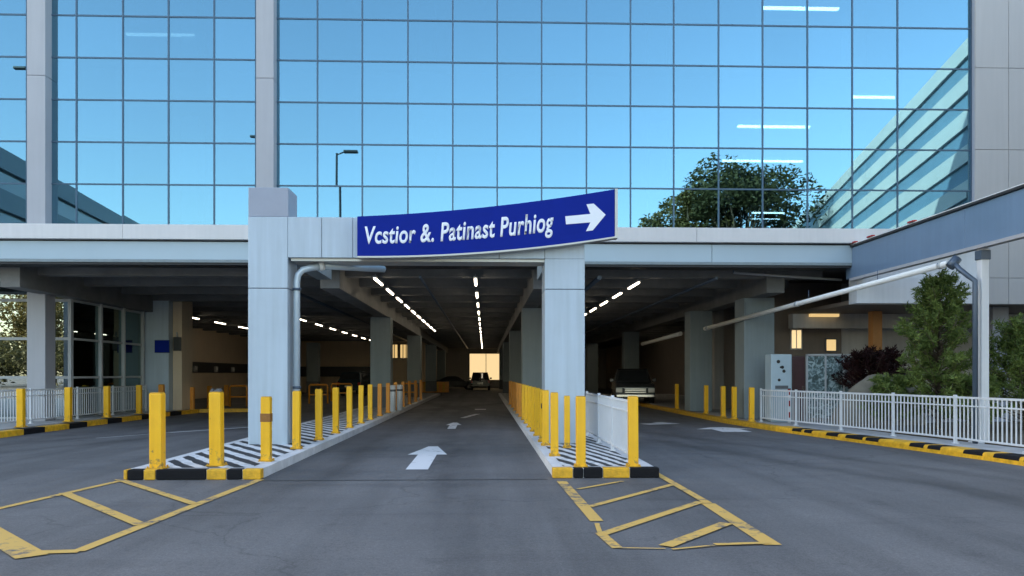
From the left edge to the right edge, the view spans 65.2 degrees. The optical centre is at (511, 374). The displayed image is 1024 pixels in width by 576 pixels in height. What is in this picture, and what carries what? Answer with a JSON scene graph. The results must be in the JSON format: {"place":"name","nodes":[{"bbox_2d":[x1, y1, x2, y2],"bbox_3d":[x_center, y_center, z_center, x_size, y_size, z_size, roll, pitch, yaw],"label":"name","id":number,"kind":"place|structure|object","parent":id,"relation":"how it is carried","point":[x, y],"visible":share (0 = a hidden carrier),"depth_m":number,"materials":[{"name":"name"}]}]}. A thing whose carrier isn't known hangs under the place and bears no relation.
{"place":"outdoors","nodes":[
{"label":"outdoors","id":0,"kind":"place"},
{"bbox_2d":[0,409,188,430],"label":"pavement","id":1,"kind":"structure","parent":0,"point":[7,426],"depth_m":25.23,"materials":[{"name":"concrete"}]},
{"bbox_2d":[0,296,144,418],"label":"glazed lobby","id":2,"kind":"object","parent":1,"relation":"on","point":[99,345],"visible":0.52,"depth_m":30.16,"materials":[{"name":"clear glass"}]},
{"bbox_2d":[0,385,146,423],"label":"railing","id":3,"kind":"object","parent":1,"relation":"on","point":[30,395],"visible":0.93,"depth_m":26.05,"materials":[{"name":"grey metal"}]},
{"bbox_2d":[0,388,1023,575],"bbox_3d":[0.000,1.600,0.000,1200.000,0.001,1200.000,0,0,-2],"label":"ground","id":4,"kind":"structure","parent":0,"point":[366,503],"depth_m":9.69,"materials":[{"name":"grey asphalt"}]},
{"bbox_2d":[0,479,263,558],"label":"hatch marking","id":5,"kind":"object","parent":4,"relation":"on","point":[13,545],"visible":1,"depth_m":8.75,"materials":[{"name":"yellow paint"}]},
{"bbox_2d":[124,393,440,479],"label":"traffic island","id":6,"kind":"structure","parent":4,"relation":"on","point":[242,457],"depth_m":14.26,"materials":[{"name":"paint"}]},
{"bbox_2d":[248,187,584,443],"bbox_3d":[-2.063,-1.210,19.566,6.982,5.320,5.850,0,0,-2],"label":"entrance portal","id":7,"kind":"object","parent":6,"relation":"on","point":[285,242],"visible":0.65,"depth_m":16.59,"materials":[{"name":"grey"}]},
{"bbox_2d":[357,189,617,258],"bbox_3d":[-0.494,-3.107,16.563,5.352,1.449,0.280,0,0,-2],"label":"parking sign","id":8,"kind":"object","parent":7,"relation":"attached to","point":[589,218],"visible":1,"depth_m":16.45,"materials":[{"name":"blue metal"}]},
{"bbox_2d":[0,267,848,418],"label":"parking garage","id":9,"kind":"structure","parent":4,"relation":"on","point":[695,357],"depth_m":32.56,"materials":[{"name":"concrete"}]},
{"bbox_2d":[0,0,1023,420],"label":"hospital building","id":10,"kind":"structure","parent":4,"relation":"on","point":[770,134],"depth_m":23.16,"materials":[{"name":"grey glass"}]},
{"bbox_2d":[77,185,121,223],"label":"window pane","id":11,"kind":"structure","parent":10,"relation":"in","point":[96,204],"depth_m":22.80,"materials":[{"name":"blue glass"}]},
{"bbox_2d":[77,143,121,183],"bbox_3d":[-11.749,-6.020,22.814,1.261,1.160,0.025,0,0,-2],"label":"window pane","id":12,"kind":"structure","parent":10,"relation":"in","point":[96,162],"depth_m":22.80,"materials":[{"name":"blue glass"}]},
{"bbox_2d":[77,101,121,140],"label":"window pane","id":13,"kind":"structure","parent":10,"relation":"in","point":[96,120],"depth_m":22.80,"materials":[{"name":"blue glass"}]},
{"bbox_2d":[77,58,121,98],"bbox_3d":[-11.749,-8.420,22.814,1.261,1.160,0.027,0,0,-2],"label":"window pane","id":14,"kind":"structure","parent":10,"relation":"in","point":[96,78],"depth_m":22.80,"materials":[{"name":"blue glass"}]},
{"bbox_2d":[77,16,121,56],"bbox_3d":[-11.748,-9.620,22.814,1.261,1.160,0.026,0,0,-2],"label":"window pane","id":15,"kind":"structure","parent":10,"relation":"in","point":[96,36],"depth_m":22.80,"materials":[{"name":"blue glass"}]},
{"bbox_2d":[124,185,167,223],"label":"window pane","id":16,"kind":"structure","parent":10,"relation":"in","point":[143,204],"depth_m":22.85,"materials":[{"name":"blue glass"}]},
{"bbox_2d":[124,143,167,183],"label":"window pane","id":17,"kind":"structure","parent":10,"relation":"in","point":[144,163],"depth_m":22.85,"materials":[{"name":"blue glass"}]},
{"bbox_2d":[124,101,167,141],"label":"window pane","id":18,"kind":"structure","parent":10,"relation":"in","point":[144,121],"depth_m":22.85,"materials":[{"name":"blue glass"}]},
{"bbox_2d":[124,59,167,99],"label":"window pane","id":19,"kind":"structure","parent":10,"relation":"in","point":[144,79],"depth_m":22.85,"materials":[{"name":"blue glass"}]},
{"bbox_2d":[124,17,167,57],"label":"window pane","id":20,"kind":"structure","parent":10,"relation":"in","point":[144,37],"depth_m":22.85,"materials":[{"name":"blue glass"}]},
{"bbox_2d":[169,186,212,224],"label":"window pane","id":21,"kind":"structure","parent":10,"relation":"in","point":[193,205],"depth_m":22.89,"materials":[{"name":"blue glass"}]},
{"bbox_2d":[169,144,212,183],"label":"window pane","id":22,"kind":"structure","parent":10,"relation":"in","point":[188,163],"depth_m":22.89,"materials":[{"name":"blue glass"}]},
{"bbox_2d":[169,102,212,141],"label":"window pane","id":23,"kind":"structure","parent":10,"relation":"in","point":[188,121],"depth_m":22.89,"materials":[{"name":"blue glass"}]},
{"bbox_2d":[169,60,212,99],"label":"window pane","id":24,"kind":"structure","parent":10,"relation":"in","point":[188,79],"depth_m":22.89,"materials":[{"name":"blue glass"}]},
{"bbox_2d":[169,18,212,57],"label":"window pane","id":25,"kind":"structure","parent":10,"relation":"in","point":[188,37],"depth_m":22.89,"materials":[{"name":"blue glass"}]},
{"bbox_2d":[215,144,254,184],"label":"window pane","id":26,"kind":"structure","parent":10,"relation":"in","point":[234,163],"depth_m":22.93,"materials":[{"name":"blue glass"}]},
{"bbox_2d":[215,102,254,142],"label":"window pane","id":27,"kind":"structure","parent":10,"relation":"in","point":[234,121],"depth_m":22.93,"materials":[{"name":"blue glass"}]},
{"bbox_2d":[215,60,254,100],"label":"window pane","id":28,"kind":"structure","parent":10,"relation":"in","point":[234,79],"depth_m":22.93,"materials":[{"name":"blue glass"}]},
{"bbox_2d":[215,18,254,58],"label":"window pane","id":29,"kind":"structure","parent":10,"relation":"in","point":[234,38],"depth_m":22.93,"materials":[{"name":"blue glass"}]},
{"bbox_2d":[276,61,316,101],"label":"window pane","id":30,"kind":"structure","parent":10,"relation":"in","point":[296,80],"depth_m":22.99,"materials":[{"name":"blue glass"}]},
{"bbox_2d":[277,145,316,184],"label":"window pane","id":31,"kind":"structure","parent":10,"relation":"in","point":[296,164],"depth_m":22.99,"materials":[{"name":"blue glass"}]},
{"bbox_2d":[277,103,316,142],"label":"window pane","id":32,"kind":"structure","parent":10,"relation":"in","point":[296,122],"depth_m":22.99,"materials":[{"name":"blue glass"}]},
{"bbox_2d":[277,19,316,59],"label":"window pane","id":33,"kind":"structure","parent":10,"relation":"in","point":[296,39],"depth_m":22.99,"materials":[{"name":"blue glass"}]},
{"bbox_2d":[318,145,360,184],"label":"window pane","id":34,"kind":"structure","parent":10,"relation":"in","point":[337,164],"depth_m":23.03,"materials":[{"name":"blue glass"}]},
{"bbox_2d":[318,103,360,143],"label":"window pane","id":35,"kind":"structure","parent":10,"relation":"in","point":[337,123],"depth_m":23.03,"materials":[{"name":"blue glass"}]},
{"bbox_2d":[318,62,360,101],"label":"window pane","id":36,"kind":"structure","parent":10,"relation":"in","point":[337,81],"depth_m":23.03,"materials":[{"name":"blue glass"}]},
{"bbox_2d":[318,20,360,59],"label":"window pane","id":37,"kind":"structure","parent":10,"relation":"in","point":[337,39],"depth_m":23.03,"materials":[{"name":"blue glass"}]},
{"bbox_2d":[363,145,406,185],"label":"window pane","id":38,"kind":"structure","parent":10,"relation":"in","point":[382,165],"depth_m":23.08,"materials":[{"name":"blue glass"}]},
{"bbox_2d":[363,104,406,143],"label":"window pane","id":39,"kind":"structure","parent":10,"relation":"in","point":[382,123],"depth_m":23.08,"materials":[{"name":"blue glass"}]},
{"bbox_2d":[363,62,406,102],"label":"window pane","id":40,"kind":"structure","parent":10,"relation":"in","point":[382,81],"depth_m":23.08,"materials":[{"name":"blue glass"}]},
{"bbox_2d":[363,21,406,60],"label":"window pane","id":41,"kind":"structure","parent":10,"relation":"in","point":[382,40],"depth_m":23.08,"materials":[{"name":"blue glass"}]},
{"bbox_2d":[409,146,451,185],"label":"window pane","id":42,"kind":"structure","parent":10,"relation":"in","point":[428,165],"depth_m":23.12,"materials":[{"name":"blue glass"}]},
{"bbox_2d":[409,104,451,144],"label":"window pane","id":43,"kind":"structure","parent":10,"relation":"in","point":[428,124],"depth_m":23.12,"materials":[{"name":"blue glass"}]},
{"bbox_2d":[409,63,451,102],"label":"window pane","id":44,"kind":"structure","parent":10,"relation":"in","point":[428,82],"depth_m":23.12,"materials":[{"name":"blue glass"}]},
{"bbox_2d":[409,21,451,61],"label":"window pane","id":45,"kind":"structure","parent":10,"relation":"in","point":[428,41],"depth_m":23.12,"materials":[{"name":"blue glass"}]},
{"bbox_2d":[454,146,495,186],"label":"window pane","id":46,"kind":"structure","parent":10,"relation":"in","point":[473,166],"depth_m":23.16,"materials":[{"name":"blue glass"}]},
{"bbox_2d":[454,105,495,144],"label":"window pane","id":47,"kind":"structure","parent":10,"relation":"in","point":[473,124],"depth_m":23.16,"materials":[{"name":"blue glass"}]},
{"bbox_2d":[454,63,495,103],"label":"window pane","id":48,"kind":"structure","parent":10,"relation":"in","point":[473,83],"depth_m":23.16,"materials":[{"name":"blue glass"}]},
{"bbox_2d":[454,22,495,61],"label":"window pane","id":49,"kind":"structure","parent":10,"relation":"in","point":[473,41],"depth_m":23.16,"materials":[{"name":"blue glass"}]},
{"bbox_2d":[498,147,540,186],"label":"window pane","id":50,"kind":"structure","parent":10,"relation":"in","point":[517,166],"depth_m":23.21,"materials":[{"name":"blue glass"}]},
{"bbox_2d":[498,105,540,145],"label":"window pane","id":51,"kind":"structure","parent":10,"relation":"in","point":[517,125],"depth_m":23.21,"materials":[{"name":"blue glass"}]},
{"bbox_2d":[498,64,540,103],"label":"window pane","id":52,"kind":"structure","parent":10,"relation":"in","point":[517,83],"depth_m":23.21,"materials":[{"name":"blue glass"}]},
{"bbox_2d":[498,23,540,62],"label":"window pane","id":53,"kind":"structure","parent":10,"relation":"in","point":[517,42],"depth_m":23.21,"materials":[{"name":"blue glass"}]},
{"bbox_2d":[542,147,585,186],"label":"window pane","id":54,"kind":"structure","parent":10,"relation":"in","point":[561,166],"depth_m":23.25,"materials":[{"name":"blue glass"}]},
{"bbox_2d":[542,106,585,145],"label":"window pane","id":55,"kind":"structure","parent":10,"relation":"in","point":[561,125],"depth_m":23.25,"materials":[{"name":"blue glass"}]},
{"bbox_2d":[542,65,585,104],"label":"window pane","id":56,"kind":"structure","parent":10,"relation":"in","point":[561,84],"depth_m":23.25,"materials":[{"name":"blue glass"}]},
{"bbox_2d":[542,23,585,62],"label":"window pane","id":57,"kind":"structure","parent":10,"relation":"in","point":[561,43],"depth_m":23.25,"materials":[{"name":"blue glass"}]},
{"bbox_2d":[587,148,629,187],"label":"window pane","id":58,"kind":"structure","parent":10,"relation":"in","point":[606,167],"depth_m":23.30,"materials":[{"name":"blue glass"}]},
{"bbox_2d":[587,106,629,145],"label":"window pane","id":59,"kind":"structure","parent":10,"relation":"in","point":[606,126],"depth_m":23.30,"materials":[{"name":"blue glass"}]},
{"bbox_2d":[587,65,629,104],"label":"window pane","id":60,"kind":"structure","parent":10,"relation":"in","point":[606,84],"depth_m":23.30,"materials":[{"name":"blue glass"}]},
{"bbox_2d":[587,24,629,63],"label":"window pane","id":61,"kind":"structure","parent":10,"relation":"in","point":[606,43],"depth_m":23.30,"materials":[{"name":"blue glass"}]},
{"bbox_2d":[631,189,672,227],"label":"window pane","id":62,"kind":"structure","parent":10,"relation":"in","point":[649,207],"depth_m":23.34,"materials":[{"name":"blue glass"}]},
{"bbox_2d":[631,148,672,187],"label":"window pane","id":63,"kind":"structure","parent":10,"relation":"in","point":[650,167],"depth_m":23.34,"materials":[{"name":"blue glass"}]},
{"bbox_2d":[631,107,672,146],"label":"window pane","id":64,"kind":"structure","parent":10,"relation":"in","point":[650,126],"depth_m":23.34,"materials":[{"name":"blue glass"}]},
{"bbox_2d":[631,66,672,105],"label":"window pane","id":65,"kind":"structure","parent":10,"relation":"in","point":[650,85],"depth_m":23.34,"materials":[{"name":"blue glass"}]},
{"bbox_2d":[631,25,672,64],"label":"window pane","id":66,"kind":"structure","parent":10,"relation":"in","point":[650,44],"depth_m":23.34,"materials":[{"name":"blue glass"}]},
{"bbox_2d":[675,190,717,227],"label":"window pane","id":67,"kind":"structure","parent":10,"relation":"in","point":[693,208],"depth_m":23.38,"materials":[{"name":"glass"}]},
{"bbox_2d":[675,148,717,187],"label":"window pane","id":68,"kind":"structure","parent":10,"relation":"in","point":[694,168],"depth_m":23.38,"materials":[{"name":"blue glass"}]},
{"bbox_2d":[675,107,717,146],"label":"window pane","id":69,"kind":"structure","parent":10,"relation":"in","point":[694,127],"depth_m":23.38,"materials":[{"name":"blue glass"}]},
{"bbox_2d":[675,66,717,105],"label":"window pane","id":70,"kind":"structure","parent":10,"relation":"in","point":[694,86],"depth_m":23.38,"materials":[{"name":"blue glass"}]},
{"bbox_2d":[675,25,717,64],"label":"window pane","id":71,"kind":"structure","parent":10,"relation":"in","point":[694,44],"depth_m":23.38,"materials":[{"name":"blue glass"}]},
{"bbox_2d":[719,190,761,227],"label":"window pane","id":72,"kind":"structure","parent":10,"relation":"in","point":[737,208],"depth_m":23.43,"materials":[{"name":"glass"}]},
{"bbox_2d":[719,149,761,188],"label":"window pane","id":73,"kind":"structure","parent":10,"relation":"in","point":[738,168],"depth_m":23.43,"materials":[{"name":"blue glass"}]},
{"bbox_2d":[719,108,761,147],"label":"window pane","id":74,"kind":"structure","parent":10,"relation":"in","point":[738,127],"depth_m":23.43,"materials":[{"name":"blue glass"}]},
{"bbox_2d":[719,67,761,106],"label":"window pane","id":75,"kind":"structure","parent":10,"relation":"in","point":[738,86],"depth_m":23.43,"materials":[{"name":"blue glass"}]},
{"bbox_2d":[719,26,761,65],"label":"window pane","id":76,"kind":"structure","parent":10,"relation":"in","point":[738,45],"depth_m":23.43,"materials":[{"name":"blue glass"}]},
{"bbox_2d":[764,190,806,227],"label":"window pane","id":77,"kind":"structure","parent":10,"relation":"in","point":[782,208],"depth_m":23.48,"materials":[{"name":"glass"}]},
{"bbox_2d":[764,149,806,188],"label":"window pane","id":78,"kind":"structure","parent":10,"relation":"in","point":[783,169],"depth_m":23.48,"materials":[{"name":"blue glass"}]},
{"bbox_2d":[764,108,806,147],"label":"window pane","id":79,"kind":"structure","parent":10,"relation":"in","point":[783,128],"depth_m":23.48,"materials":[{"name":"blue glass"}]},
{"bbox_2d":[764,67,806,106],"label":"window pane","id":80,"kind":"structure","parent":10,"relation":"in","point":[783,87],"depth_m":23.48,"materials":[{"name":"blue glass"}]},
{"bbox_2d":[764,27,806,65],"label":"window pane","id":81,"kind":"structure","parent":10,"relation":"in","point":[783,46],"depth_m":23.48,"materials":[{"name":"blue glass"}]},
{"bbox_2d":[808,191,850,228],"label":"window pane","id":82,"kind":"structure","parent":10,"relation":"in","point":[826,209],"depth_m":23.52,"materials":[{"name":"blue glass"}]},
{"bbox_2d":[808,109,850,148],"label":"window pane","id":83,"kind":"structure","parent":10,"relation":"in","point":[827,128],"depth_m":23.52,"materials":[{"name":"blue glass"}]},
{"bbox_2d":[808,68,850,107],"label":"window pane","id":84,"kind":"structure","parent":10,"relation":"in","point":[827,87],"depth_m":23.52,"materials":[{"name":"blue glass"}]},
{"bbox_2d":[808,150,851,188],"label":"window pane","id":85,"kind":"structure","parent":10,"relation":"in","point":[827,169],"depth_m":23.52,"materials":[{"name":"blue glass"}]},
{"bbox_2d":[808,27,851,66],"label":"window pane","id":86,"kind":"structure","parent":10,"relation":"in","point":[827,46],"depth_m":23.52,"materials":[{"name":"blue glass"}]},
{"bbox_2d":[853,191,896,228],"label":"window pane","id":87,"kind":"structure","parent":10,"relation":"in","point":[871,209],"depth_m":23.57,"materials":[{"name":"blue glass"}]},
{"bbox_2d":[853,150,896,189],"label":"window pane","id":88,"kind":"structure","parent":10,"relation":"in","point":[872,169],"depth_m":23.57,"materials":[{"name":"blue glass"}]},
{"bbox_2d":[853,109,896,148],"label":"window pane","id":89,"kind":"structure","parent":10,"relation":"in","point":[872,129],"depth_m":23.56,"materials":[{"name":"blue glass"}]},
{"bbox_2d":[853,69,896,107],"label":"window pane","id":90,"kind":"structure","parent":10,"relation":"in","point":[872,88],"depth_m":23.57,"materials":[{"name":"blue glass"}]},
{"bbox_2d":[853,28,896,67],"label":"window pane","id":91,"kind":"structure","parent":10,"relation":"in","point":[872,47],"depth_m":23.57,"materials":[{"name":"blue glass"}]},
{"bbox_2d":[899,191,969,226],"bbox_3d":[12.464,-4.820,23.637,2.164,1.160,0.026,0,0,-2],"label":"window pane","id":92,"kind":"structure","parent":10,"relation":"in","point":[913,205],"depth_m":23.61,"materials":[{"name":"blue glass"}]},
{"bbox_2d":[899,151,969,189],"bbox_3d":[12.464,-6.020,23.637,2.164,1.160,0.025,0,0,-2],"label":"window pane","id":93,"kind":"structure","parent":10,"relation":"in","point":[918,170],"depth_m":23.63,"materials":[{"name":"blue glass"}]},
{"bbox_2d":[899,110,969,149],"bbox_3d":[12.464,-7.220,23.637,2.164,1.160,0.025,0,0,-2],"label":"window pane","id":94,"kind":"structure","parent":10,"relation":"in","point":[918,129],"depth_m":23.63,"materials":[{"name":"blue glass"}]},
{"bbox_2d":[899,69,969,108],"bbox_3d":[12.464,-8.420,23.637,2.164,1.160,0.024,0,0,-2],"label":"window pane","id":95,"kind":"structure","parent":10,"relation":"in","point":[920,89],"depth_m":23.63,"materials":[{"name":"blue glass"}]},
{"bbox_2d":[899,29,969,67],"bbox_3d":[12.464,-9.620,23.637,2.164,1.160,0.024,0,0,-2],"label":"window pane","id":96,"kind":"structure","parent":10,"relation":"in","point":[918,48],"depth_m":23.63,"materials":[{"name":"blue glass"}]},
{"bbox_2d":[846,183,1023,280],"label":"canopy beam","id":97,"kind":"structure","parent":10,"relation":"attached to","point":[994,219],"depth_m":18.28,"materials":[{"name":"grey metal"}]},
{"bbox_2d":[498,393,658,477],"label":"traffic island","id":98,"kind":"structure","parent":4,"relation":"on","point":[602,461],"depth_m":13.44,"materials":[{"name":"paint"}]},
{"bbox_2d":[586,391,627,460],"bbox_3d":[1.871,0.923,16.173,0.108,1.050,5.708,0,0,-2],"label":"railing","id":99,"kind":"object","parent":98,"relation":"on","point":[606,419],"visible":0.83,"depth_m":15.64,"materials":[{"name":"white metal"}]},
{"bbox_2d":[557,473,781,548],"bbox_3d":[1.596,1.589,10.635,1.767,0.006,6.751,0,0,-2],"label":"hatch marking","id":100,"kind":"object","parent":4,"relation":"on","point":[589,512],"visible":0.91,"depth_m":8.74,"materials":[{"name":"yellow paint"}]},
{"bbox_2d":[775,426,1023,465],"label":"kerb","id":101,"kind":"structure","parent":4,"relation":"on","point":[992,455],"depth_m":16.87,"materials":[{"name":"yellow concrete"}]},
{"bbox_2d":[601,394,1023,453],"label":"pavement","id":102,"kind":"structure","parent":0,"point":[666,400],"depth_m":22.06,"materials":[{"name":"concrete"}]},
{"bbox_2d":[805,354,851,421],"bbox_3d":[9.935,0.417,24.687,1.751,2.090,0.070,0,0,-2],"label":"mural screen","id":103,"kind":"object","parent":102,"relation":"on","point":[820,369],"visible":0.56,"depth_m":24.66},
{"bbox_2d":[759,388,1023,452],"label":"railing","id":104,"kind":"object","parent":102,"relation":"on","point":[893,402],"visible":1,"depth_m":18.40,"materials":[{"name":"white metal"}]},
{"bbox_2d":[767,283,1023,421],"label":"recessed terrace","id":105,"kind":"structure","parent":102,"relation":"on","point":[847,328],"depth_m":28.95,"materials":[{"name":"grey concrete"}]},
{"bbox_2d":[855,422,1023,447],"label":"planting bed","id":106,"kind":"object","parent":102,"relation":"on","point":[995,432],"visible":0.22,"depth_m":19.75,"materials":[{"name":"soil"}]},
{"bbox_2d":[831,344,915,388],"bbox_3d":[10.711,0.318,23.655,2.405,2.427,2.461,0,0,-2],"label":"red leaved shrub","id":107,"kind":"object","parent":106,"relation":"in","point":[870,360],"visible":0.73,"depth_m":23.30,"materials":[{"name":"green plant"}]},
{"bbox_2d":[880,267,999,429],"bbox_3d":[10.934,-0.611,20.353,2.426,4.274,2.512,0,0,-44],"label":"young tree","id":108,"kind":"object","parent":106,"relation":"on","point":[935,313],"visible":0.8,"depth_m":20.14,"materials":[{"name":"green plant"}]},
{"bbox_2d":[959,311,1023,429],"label":"tall shrub","id":109,"kind":"object","parent":106,"relation":"on","point":[1010,343],"visible":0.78,"depth_m":20.21,"materials":[{"name":"green plant"}]},
{"bbox_2d":[968,247,990,443],"bbox_3d":[10.034,-0.644,17.051,0.400,4.212,0.400,0,0,-2],"label":"canopy post","id":110,"kind":"object","parent":102,"relation":"on","point":[982,257],"visible":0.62,"depth_m":16.96,"materials":[{"name":"grey metal"}]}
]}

